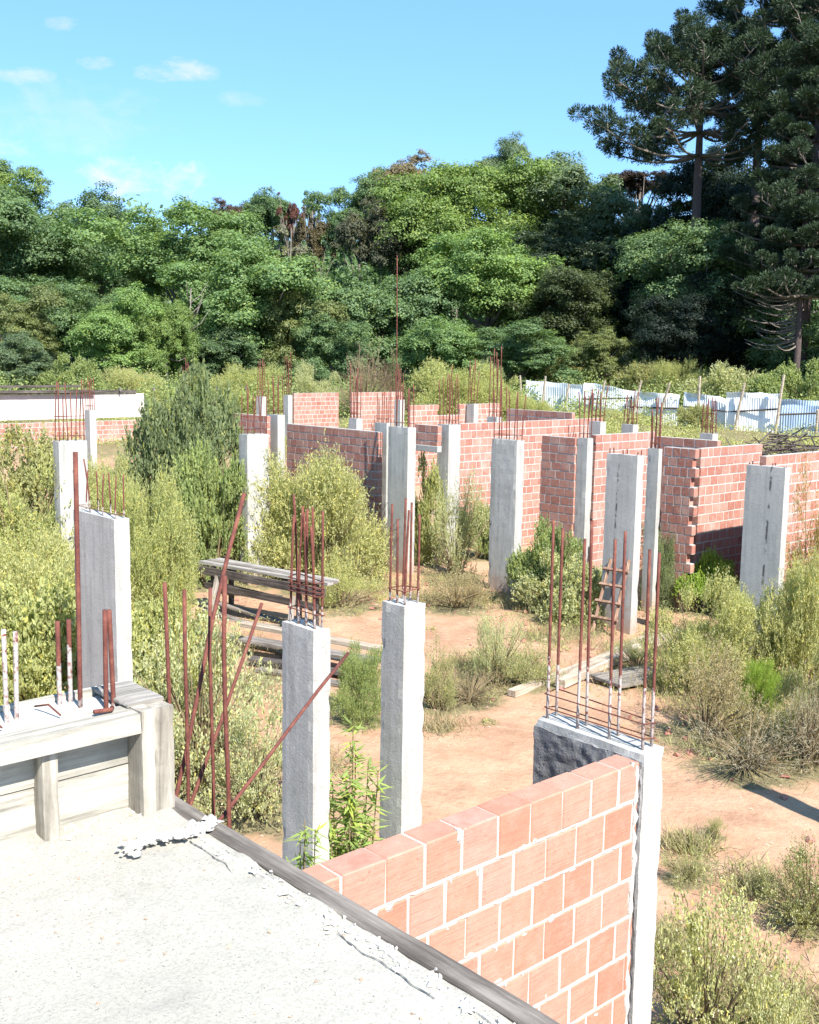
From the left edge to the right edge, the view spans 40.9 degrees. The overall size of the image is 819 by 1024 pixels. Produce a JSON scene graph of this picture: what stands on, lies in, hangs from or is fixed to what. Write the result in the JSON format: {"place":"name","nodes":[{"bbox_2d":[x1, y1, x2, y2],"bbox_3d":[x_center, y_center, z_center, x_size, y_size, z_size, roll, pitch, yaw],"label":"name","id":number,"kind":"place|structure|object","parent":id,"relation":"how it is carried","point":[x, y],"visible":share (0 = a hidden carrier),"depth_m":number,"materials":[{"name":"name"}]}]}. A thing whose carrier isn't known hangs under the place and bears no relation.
{"place":"outdoors","nodes":[
{"label":"outdoors","id":0,"kind":"place"},
{"bbox_2d":[0,807,515,1023],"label":"concrete slab","id":1,"kind":"structure","parent":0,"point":[202,928],"depth_m":3.28,"materials":[{"name":"concrete"}]},
{"bbox_2d":[0,452,174,840],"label":"formwork box","id":2,"kind":"object","parent":1,"relation":"on","point":[70,756],"visible":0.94,"depth_m":4.11,"materials":[{"name":"wood"}]},
{"bbox_2d":[172,795,559,1023],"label":"edge board","id":3,"kind":"object","parent":1,"relation":"attached to","point":[509,1006],"visible":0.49,"depth_m":3.37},
{"bbox_2d":[0,0,817,240],"label":"sky","id":4,"kind":"structure","parent":0,"point":[158,100],"materials":[{"name":"blue"}]},
{"bbox_2d":[0,240,818,1023],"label":"ground","id":5,"kind":"structure","parent":0,"point":[456,768],"depth_m":14.83,"materials":[{"name":"beige soil"}]},
{"bbox_2d":[0,158,53,234],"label":"broadleaf tree","id":6,"kind":"object","parent":5,"relation":"on","point":[24,174],"visible":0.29,"depth_m":109.39,"materials":[{"name":"green plant"}]},
{"bbox_2d":[0,329,60,389],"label":"broadleaf tree","id":7,"kind":"object","parent":5,"relation":"on","point":[13,354],"visible":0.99,"depth_m":72.35,"materials":[{"name":"green plant"}]},
{"bbox_2d":[0,282,69,384],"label":"broadleaf tree","id":8,"kind":"object","parent":5,"relation":"on","point":[19,316],"visible":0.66,"depth_m":80.09,"materials":[{"name":"green plant"}]},
{"bbox_2d":[0,420,106,531],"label":"bush","id":9,"kind":"object","parent":5,"relation":"on","point":[22,476],"visible":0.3,"depth_m":31.69,"materials":[{"name":"green plant"}]},
{"bbox_2d":[0,435,114,612],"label":"bush","id":10,"kind":"object","parent":5,"relation":"on","point":[13,528],"visible":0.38,"depth_m":23.09,"materials":[{"name":"green plant"}]},
{"bbox_2d":[0,182,119,367],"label":"broadleaf tree","id":11,"kind":"object","parent":5,"relation":"on","point":[47,253],"visible":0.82,"depth_m":97.00,"materials":[{"name":"green plant"}]},
{"bbox_2d":[0,521,141,640],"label":"bush","id":12,"kind":"object","parent":5,"relation":"on","point":[19,570],"visible":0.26,"depth_m":18.68,"materials":[{"name":"green plant"}]},
{"bbox_2d":[53,380,88,562],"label":"concrete column","id":13,"kind":"structure","parent":5,"relation":"on","point":[63,450],"depth_m":22.80,"materials":[{"name":"concrete"}]},
{"bbox_2d":[0,273,147,377],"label":"broadleaf tree","id":14,"kind":"object","parent":5,"relation":"on","point":[64,318],"visible":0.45,"depth_m":88.82,"materials":[{"name":"green plant"}]},
{"bbox_2d":[0,566,158,705],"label":"bush","id":15,"kind":"object","parent":5,"relation":"on","point":[37,677],"visible":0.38,"depth_m":14.24,"materials":[{"name":"green plant"}]},
{"bbox_2d":[41,179,153,362],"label":"broadleaf tree","id":16,"kind":"object","parent":5,"relation":"on","point":[93,199],"visible":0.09,"depth_m":108.38,"materials":[{"name":"green plant"}]},
{"bbox_2d":[73,459,132,688],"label":"concrete column","id":17,"kind":"structure","parent":5,"relation":"on","point":[105,583],"depth_m":12.36,"materials":[{"name":"concrete"}]},
{"bbox_2d":[61,281,176,374],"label":"broadleaf tree","id":18,"kind":"object","parent":5,"relation":"on","point":[108,329],"visible":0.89,"depth_m":77.29,"materials":[{"name":"green plant"}]},
{"bbox_2d":[0,385,246,451],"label":"brick wall","id":19,"kind":"structure","parent":5,"relation":"on","point":[26,404],"depth_m":48.66,"materials":[{"name":"ceramic"}]},
{"bbox_2d":[92,452,204,628],"bbox_3d":[-5.064,0.665,21.056,2.263,3.742,2.811,-1,8,-10],"label":"bush","id":20,"kind":"object","parent":5,"relation":"on","point":[158,569],"visible":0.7,"depth_m":20.45,"materials":[{"name":"green plant"}]},
{"bbox_2d":[45,194,277,372],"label":"broadleaf tree","id":21,"kind":"object","parent":5,"relation":"on","point":[143,252],"visible":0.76,"depth_m":92.51,"materials":[{"name":"green plant"}]},
{"bbox_2d":[132,294,201,382],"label":"broadleaf tree","id":22,"kind":"object","parent":5,"relation":"on","point":[170,328],"visible":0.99,"depth_m":77.34,"materials":[{"name":"green plant"}]},
{"bbox_2d":[106,367,231,556],"bbox_3d":[-6.091,-1.013,27.650,3.495,5.343,2.962,1,8,4],"label":"bush","id":23,"kind":"object","parent":5,"relation":"on","point":[161,439],"visible":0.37,"depth_m":27.40,"materials":[{"name":"green plant"}]},
{"bbox_2d":[131,582,232,704],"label":"bush","id":24,"kind":"object","parent":5,"relation":"on","point":[149,614],"visible":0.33,"depth_m":16.46,"materials":[{"name":"green plant"}]},
{"bbox_2d":[152,352,253,542],"bbox_3d":[-5.575,-1.504,29.858,3.377,5.635,3.649,-3,9,-24],"label":"bush","id":25,"kind":"object","parent":5,"relation":"on","point":[232,429],"visible":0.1,"depth_m":29.53,"materials":[{"name":"green plant"}]},
{"bbox_2d":[163,433,248,587],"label":"bush","id":26,"kind":"object","parent":5,"relation":"on","point":[205,484],"visible":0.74,"depth_m":25.17,"materials":[{"name":"green plant"}]},
{"bbox_2d":[131,590,282,803],"bbox_3d":[-2.608,2.202,13.659,2.051,2.639,2.260,3,8,14],"label":"bush","id":27,"kind":"object","parent":5,"relation":"on","point":[200,739],"visible":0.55,"depth_m":13.45,"materials":[{"name":"green plant"}]},
{"bbox_2d":[171,322,265,386],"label":"broadleaf tree","id":28,"kind":"object","parent":5,"relation":"on","point":[217,354],"visible":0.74,"depth_m":81.98,"materials":[{"name":"green plant"}]},
{"bbox_2d":[190,683,282,831],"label":"bush","id":29,"kind":"object","parent":5,"relation":"on","point":[253,799],"visible":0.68,"depth_m":12.56,"materials":[{"name":"green plant"}]},
{"bbox_2d":[209,359,285,413],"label":"bush","id":30,"kind":"object","parent":5,"relation":"on","point":[233,376],"visible":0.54,"depth_m":64.83,"materials":[{"name":"green plant"}]},
{"bbox_2d":[149,232,351,375],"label":"broadleaf tree","id":31,"kind":"object","parent":5,"relation":"on","point":[234,299],"visible":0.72,"depth_m":83.79,"materials":[{"name":"green plant"}]},
{"bbox_2d":[239,383,268,584],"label":"concrete column","id":32,"kind":"structure","parent":5,"relation":"on","point":[252,448],"depth_m":25.61,"materials":[{"name":"concrete"}]},
{"bbox_2d":[198,558,338,626],"bbox_3d":[-2.929,1.740,21.921,3.618,1.182,0.929,7,10,37],"label":"workbench","id":33,"kind":"object","parent":5,"relation":"on","point":[213,571],"visible":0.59,"depth_m":22.00,"materials":[{"name":"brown wood"}]},
{"bbox_2d":[252,261,350,379],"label":"broadleaf tree","id":34,"kind":"object","parent":5,"relation":"on","point":[287,324],"visible":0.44,"depth_m":82.82,"materials":[{"name":"green plant"}]},
{"bbox_2d":[282,494,330,869],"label":"concrete column","id":35,"kind":"structure","parent":5,"relation":"on","point":[306,739],"depth_m":7.47,"materials":[{"name":"concrete"}]},
{"bbox_2d":[234,428,394,583],"bbox_3d":[-2.220,-0.137,26.156,3.908,3.943,3.394,5,9,30],"label":"bush","id":36,"kind":"object","parent":5,"relation":"on","point":[331,491],"visible":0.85,"depth_m":25.43,"materials":[{"name":"green plant"}]},
{"bbox_2d":[292,393,338,427],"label":"brick wall","id":37,"kind":"structure","parent":5,"relation":"on","point":[317,409],"depth_m":52.51,"materials":[{"name":"brick"}]},
{"bbox_2d":[290,290,376,384],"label":"broadleaf tree","id":38,"kind":"object","parent":5,"relation":"on","point":[324,333],"visible":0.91,"depth_m":81.72,"materials":[{"name":"green plant"}]},
{"bbox_2d":[287,423,382,561],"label":"brick wall","id":39,"kind":"structure","parent":5,"relation":"on","point":[363,451],"depth_m":29.05,"materials":[{"name":"brick"}]},
{"bbox_2d":[301,164,391,290],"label":"broadleaf tree","id":40,"kind":"object","parent":5,"relation":"on","point":[334,218],"visible":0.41,"depth_m":107.35,"materials":[{"name":"green plant"}]},
{"bbox_2d":[308,551,388,614],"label":"bush","id":41,"kind":"object","parent":5,"relation":"on","point":[344,584],"visible":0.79,"depth_m":23.44,"materials":[{"name":"green plant"}]},
{"bbox_2d":[329,633,381,733],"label":"bush","id":42,"kind":"object","parent":5,"relation":"on","point":[362,688],"visible":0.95,"depth_m":15.91,"materials":[{"name":"green plant"}]},
{"bbox_2d":[328,715,393,859],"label":"bamboo plant","id":43,"kind":"object","parent":5,"relation":"on","point":[355,828],"visible":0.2,"depth_m":7.93,"materials":[{"name":"green plant"}]},
{"bbox_2d":[329,192,418,374],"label":"broadleaf tree","id":44,"kind":"object","parent":5,"relation":"on","point":[353,226],"visible":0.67,"depth_m":98.88,"materials":[{"name":"green plant"}]},
{"bbox_2d":[323,262,464,380],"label":"broadleaf tree","id":45,"kind":"object","parent":5,"relation":"on","point":[383,309],"visible":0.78,"depth_m":84.57,"materials":[{"name":"green plant"}]},
{"bbox_2d":[387,255,415,574],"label":"concrete column","id":46,"kind":"structure","parent":5,"relation":"on","point":[401,460],"depth_m":27.13,"materials":[{"name":"concrete"}]},
{"bbox_2d":[379,498,425,840],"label":"concrete column","id":47,"kind":"structure","parent":5,"relation":"on","point":[402,685],"depth_m":8.22,"materials":[{"name":"concrete"}]},
{"bbox_2d":[0,360,818,422],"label":"undergrowth","id":48,"kind":"object","parent":5,"relation":"on","point":[169,385],"visible":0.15,"depth_m":69.01,"materials":[{"name":"green plant"}]},
{"bbox_2d":[0,395,818,456],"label":"scrub","id":49,"kind":"object","parent":5,"relation":"on","point":[611,428],"visible":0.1,"depth_m":56.13,"materials":[{"name":"green plant"}]},
{"bbox_2d":[1,194,818,370],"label":"forest","id":50,"kind":"object","parent":5,"relation":"on","point":[334,274],"visible":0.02,"depth_m":118.93,"materials":[{"name":"green plant"}]},
{"bbox_2d":[386,313,482,374],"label":"broadleaf tree","id":51,"kind":"object","parent":5,"relation":"on","point":[450,342],"visible":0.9,"depth_m":77.97,"materials":[{"name":"green plant"}]},
{"bbox_2d":[414,451,457,565],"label":"bush","id":52,"kind":"object","parent":5,"relation":"on","point":[428,487],"visible":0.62,"depth_m":28.40,"materials":[{"name":"green plant"}]},
{"bbox_2d":[435,365,460,563],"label":"concrete column","id":53,"kind":"structure","parent":5,"relation":"on","point":[448,459],"depth_m":28.47,"materials":[{"name":"concrete"}]},
{"bbox_2d":[406,564,500,608],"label":"bush","id":54,"kind":"object","parent":5,"relation":"on","point":[470,588],"visible":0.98,"depth_m":23.58,"materials":[{"name":"green plant"}]},
{"bbox_2d":[409,403,499,485],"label":"brick wall","id":55,"kind":"structure","parent":5,"relation":"on","point":[426,414],"depth_m":41.05,"materials":[{"name":"brick"}]},
{"bbox_2d":[428,460,489,576],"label":"bush","id":56,"kind":"object","parent":5,"relation":"on","point":[460,545],"visible":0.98,"depth_m":26.92,"materials":[{"name":"green plant"}]},
{"bbox_2d":[406,353,511,414],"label":"bush","id":57,"kind":"object","parent":5,"relation":"on","point":[428,377],"visible":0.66,"depth_m":61.01,"materials":[{"name":"green plant"}]},
{"bbox_2d":[365,150,564,363],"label":"broadleaf tree","id":58,"kind":"object","parent":5,"relation":"on","point":[460,194],"visible":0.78,"depth_m":97.18,"materials":[{"name":"green plant"}]},
{"bbox_2d":[302,754,638,1023],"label":"brick wall","id":59,"kind":"structure","parent":5,"relation":"on","point":[525,894],"depth_m":4.68,"materials":[{"name":"brick"}]},
{"bbox_2d":[404,225,573,359],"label":"broadleaf tree","id":60,"kind":"object","parent":5,"relation":"on","point":[488,285],"visible":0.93,"depth_m":84.92,"materials":[{"name":"green plant"}]},
{"bbox_2d":[177,569,818,1023],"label":"dry grass","id":61,"kind":"structure","parent":5,"relation":"on","point":[435,721],"depth_m":14.70,"materials":[{"name":"plant"}]},
{"bbox_2d":[464,605,537,686],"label":"bush","id":62,"kind":"object","parent":5,"relation":"on","point":[498,657],"visible":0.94,"depth_m":17.89,"materials":[{"name":"green plant"}]},
{"bbox_2d":[488,378,526,594],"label":"concrete column","id":63,"kind":"structure","parent":5,"relation":"on","point":[506,490],"depth_m":25.11,"materials":[{"name":"concrete"}]},
{"bbox_2d":[465,316,586,387],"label":"broadleaf tree","id":64,"kind":"object","parent":5,"relation":"on","point":[525,356],"visible":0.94,"depth_m":76.34,"materials":[{"name":"green plant"}]},
{"bbox_2d":[459,418,602,545],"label":"brick wall","id":65,"kind":"structure","parent":5,"relation":"on","point":[476,443],"depth_m":30.76,"materials":[{"name":"brick"}]},
{"bbox_2d":[504,511,588,606],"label":"bush","id":66,"kind":"object","parent":5,"relation":"on","point":[519,563],"visible":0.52,"depth_m":23.54,"materials":[{"name":"green plant"}]},
{"bbox_2d":[538,435,576,561],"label":"brick wall","id":67,"kind":"structure","parent":5,"relation":"on","point":[558,478],"depth_m":26.41,"materials":[{"name":"brick"}]},
{"bbox_2d":[491,264,625,362],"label":"broadleaf tree","id":68,"kind":"object","parent":5,"relation":"on","point":[575,294],"visible":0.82,"depth_m":82.84,"materials":[{"name":"green plant"}]},
{"bbox_2d":[511,545,606,626],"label":"bush","id":69,"kind":"object","parent":5,"relation":"on","point":[571,595],"visible":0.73,"depth_m":22.55,"materials":[{"name":"green plant"}]},
{"bbox_2d":[487,209,638,297],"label":"broadleaf tree","id":70,"kind":"object","parent":5,"relation":"on","point":[556,238],"visible":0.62,"depth_m":90.78,"materials":[{"name":"green plant"}]},
{"bbox_2d":[504,149,655,360],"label":"broadleaf tree","id":71,"kind":"object","parent":5,"relation":"on","point":[598,216],"visible":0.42,"depth_m":98.59,"materials":[{"name":"green plant"}]},
{"bbox_2d":[573,390,593,562],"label":"concrete column","id":72,"kind":"structure","parent":5,"relation":"on","point":[584,463],"depth_m":25.97,"materials":[{"name":"concrete"}]},
{"bbox_2d":[533,520,663,1023],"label":"concrete column","id":73,"kind":"structure","parent":5,"relation":"on","point":[562,744],"depth_m":5.27,"materials":[{"name":"concrete"}]},
{"bbox_2d":[565,325,649,380],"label":"broadleaf tree","id":74,"kind":"object","parent":5,"relation":"on","point":[598,349],"visible":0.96,"depth_m":78.10,"materials":[{"name":"green plant"}]},
{"bbox_2d":[588,432,654,569],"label":"brick wall","id":75,"kind":"structure","parent":5,"relation":"on","point":[634,443],"depth_m":26.83,"materials":[{"name":"brick"}]},
{"bbox_2d":[600,447,643,634],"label":"concrete column","id":76,"kind":"structure","parent":5,"relation":"on","point":[623,492],"depth_m":21.60,"materials":[{"name":"concrete"}]},
{"bbox_2d":[589,206,687,363],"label":"broadleaf tree","id":77,"kind":"object","parent":5,"relation":"on","point":[622,295],"visible":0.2,"depth_m":97.06,"materials":[{"name":"green plant"}]},
{"bbox_2d":[641,397,662,612],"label":"concrete column","id":78,"kind":"structure","parent":5,"relation":"on","point":[653,490],"depth_m":23.18,"materials":[{"name":"concrete"}]},
{"bbox_2d":[519,375,818,434],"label":"sheet metal fence","id":79,"kind":"object","parent":5,"relation":"on","point":[760,410],"visible":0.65,"depth_m":60.12,"materials":[{"name":"white metal"}]},
{"bbox_2d":[618,292,738,388],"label":"broadleaf tree","id":80,"kind":"object","parent":5,"relation":"on","point":[683,334],"visible":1,"depth_m":77.01,"materials":[{"name":"green plant"}]},
{"bbox_2d":[659,447,698,610],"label":"brick wall","id":81,"kind":"structure","parent":5,"relation":"on","point":[679,510],"depth_m":23.52,"materials":[{"name":"brick"}]},
{"bbox_2d":[566,12,795,381],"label":"araucaria tree","id":82,"kind":"object","parent":5,"relation":"on","point":[666,53],"visible":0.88,"depth_m":80.98,"materials":[{"name":"green plant"}]},
{"bbox_2d":[633,563,762,695],"bbox_3d":[4.720,1.867,18.000,2.046,2.238,2.165,-4,9,-29],"label":"bush","id":83,"kind":"object","parent":5,"relation":"on","point":[681,641],"visible":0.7,"depth_m":17.57,"materials":[{"name":"green plant"}]},
{"bbox_2d":[610,216,790,377],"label":"broadleaf tree","id":84,"kind":"object","parent":5,"relation":"on","point":[693,247],"visible":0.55,"depth_m":79.38,"materials":[{"name":"green plant"}]},
{"bbox_2d":[672,544,739,613],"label":"bush","id":85,"kind":"object","parent":5,"relation":"on","point":[709,560],"visible":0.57,"depth_m":23.32,"materials":[{"name":"green plant"}]},
{"bbox_2d":[646,138,780,368],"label":"broadleaf tree","id":86,"kind":"object","parent":5,"relation":"on","point":[721,188],"visible":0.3,"depth_m":97.30,"materials":[{"name":"green plant"}]},
{"bbox_2d":[657,626,782,745],"bbox_3d":[4.380,2.464,15.464,1.727,1.647,1.732,5,9,28],"label":"bush","id":87,"kind":"object","parent":5,"relation":"on","point":[721,672],"visible":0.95,"depth_m":15.34,"materials":[{"name":"green plant"}]},
{"bbox_2d":[689,444,762,609],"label":"brick wall","id":88,"kind":"structure","parent":5,"relation":"on","point":[718,501],"depth_m":24.09,"materials":[{"name":"brick"}]},
{"bbox_2d":[650,858,813,1023],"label":"bush","id":89,"kind":"object","parent":5,"relation":"on","point":[700,985],"visible":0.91,"depth_m":8.23,"materials":[{"name":"green plant"}]},
{"bbox_2d":[669,0,818,379],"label":"araucaria tree","id":90,"kind":"object","parent":5,"relation":"on","point":[729,10],"visible":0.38,"depth_m":82.73,"materials":[{"name":"green plant"}]},
{"bbox_2d":[679,268,813,375],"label":"broadleaf tree","id":91,"kind":"object","parent":5,"relation":"on","point":[732,352],"visible":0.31,"depth_m":79.45,"materials":[{"name":"green plant"}]},
{"bbox_2d":[682,576,810,694],"bbox_3d":[5.561,2.014,18.218,2.134,1.980,1.718,9,11,44],"label":"bush","id":92,"kind":"object","parent":5,"relation":"on","point":[762,607],"visible":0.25,"depth_m":17.87,"materials":[{"name":"green plant"}]},
{"bbox_2d":[674,699,818,790],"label":"bush","id":93,"kind":"object","parent":5,"relation":"on","point":[742,761],"visible":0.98,"depth_m":14.33,"materials":[{"name":"plant"}]},
{"bbox_2d":[739,461,790,657],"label":"concrete column","id":94,"kind":"structure","parent":5,"relation":"on","point":[765,515],"depth_m":19.57,"materials":[{"name":"concrete"}]},
{"bbox_2d":[714,17,818,386],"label":"araucaria tree","id":95,"kind":"object","parent":5,"relation":"on","point":[794,146],"visible":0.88,"depth_m":72.36,"materials":[{"name":"green plant"}]},
{"bbox_2d":[727,0,818,249],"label":"araucaria tree","id":96,"kind":"object","parent":5,"relation":"on","point":[790,12],"visible":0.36,"depth_m":77.70,"materials":[{"name":"green plant"}]},
{"bbox_2d":[730,190,818,395],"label":"araucaria tree","id":97,"kind":"object","parent":5,"relation":"on","point":[789,264],"visible":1,"depth_m":69.82,"materials":[{"name":"green plant"}]},
{"bbox_2d":[734,955,814,1023],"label":"bush","id":98,"kind":"object","parent":5,"relation":"on","point":[758,1002],"visible":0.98,"depth_m":7.84,"materials":[{"name":"green plant"}]},
{"bbox_2d":[740,307,818,391],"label":"broadleaf tree","id":99,"kind":"object","parent":5,"relation":"on","point":[774,359],"visible":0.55,"depth_m":75.48,"materials":[{"name":"green plant"}]},
{"bbox_2d":[745,357,818,400],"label":"bush","id":100,"kind":"object","parent":5,"relation":"on","point":[771,381],"visible":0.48,"depth_m":67.41,"materials":[{"name":"green plant"}]},
{"bbox_2d":[753,538,818,697],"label":"bush","id":101,"kind":"object","parent":5,"relation":"on","point":[801,595],"visible":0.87,"depth_m":17.38,"materials":[{"name":"green plant"}]},
{"bbox_2d":[753,829,818,947],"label":"bush","id":102,"kind":"object","parent":5,"relation":"on","point":[804,916],"visible":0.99,"depth_m":10.37,"materials":[{"name":"green plant"}]},
{"bbox_2d":[760,451,818,610],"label":"brick wall","id":103,"kind":"structure","parent":5,"relation":"on","point":[791,460],"depth_m":22.69,"materials":[{"name":"brick"}]},
{"bbox_2d":[762,658,818,772],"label":"bush","id":104,"kind":"object","parent":5,"relation":"on","point":[803,744],"visible":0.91,"depth_m":14.45,"materials":[{"name":"plant"}]},
{"bbox_2d":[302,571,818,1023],"bbox_3d":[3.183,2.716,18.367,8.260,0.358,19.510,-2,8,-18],"label":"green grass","id":105,"kind":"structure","parent":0,"point":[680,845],"depth_m":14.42,"materials":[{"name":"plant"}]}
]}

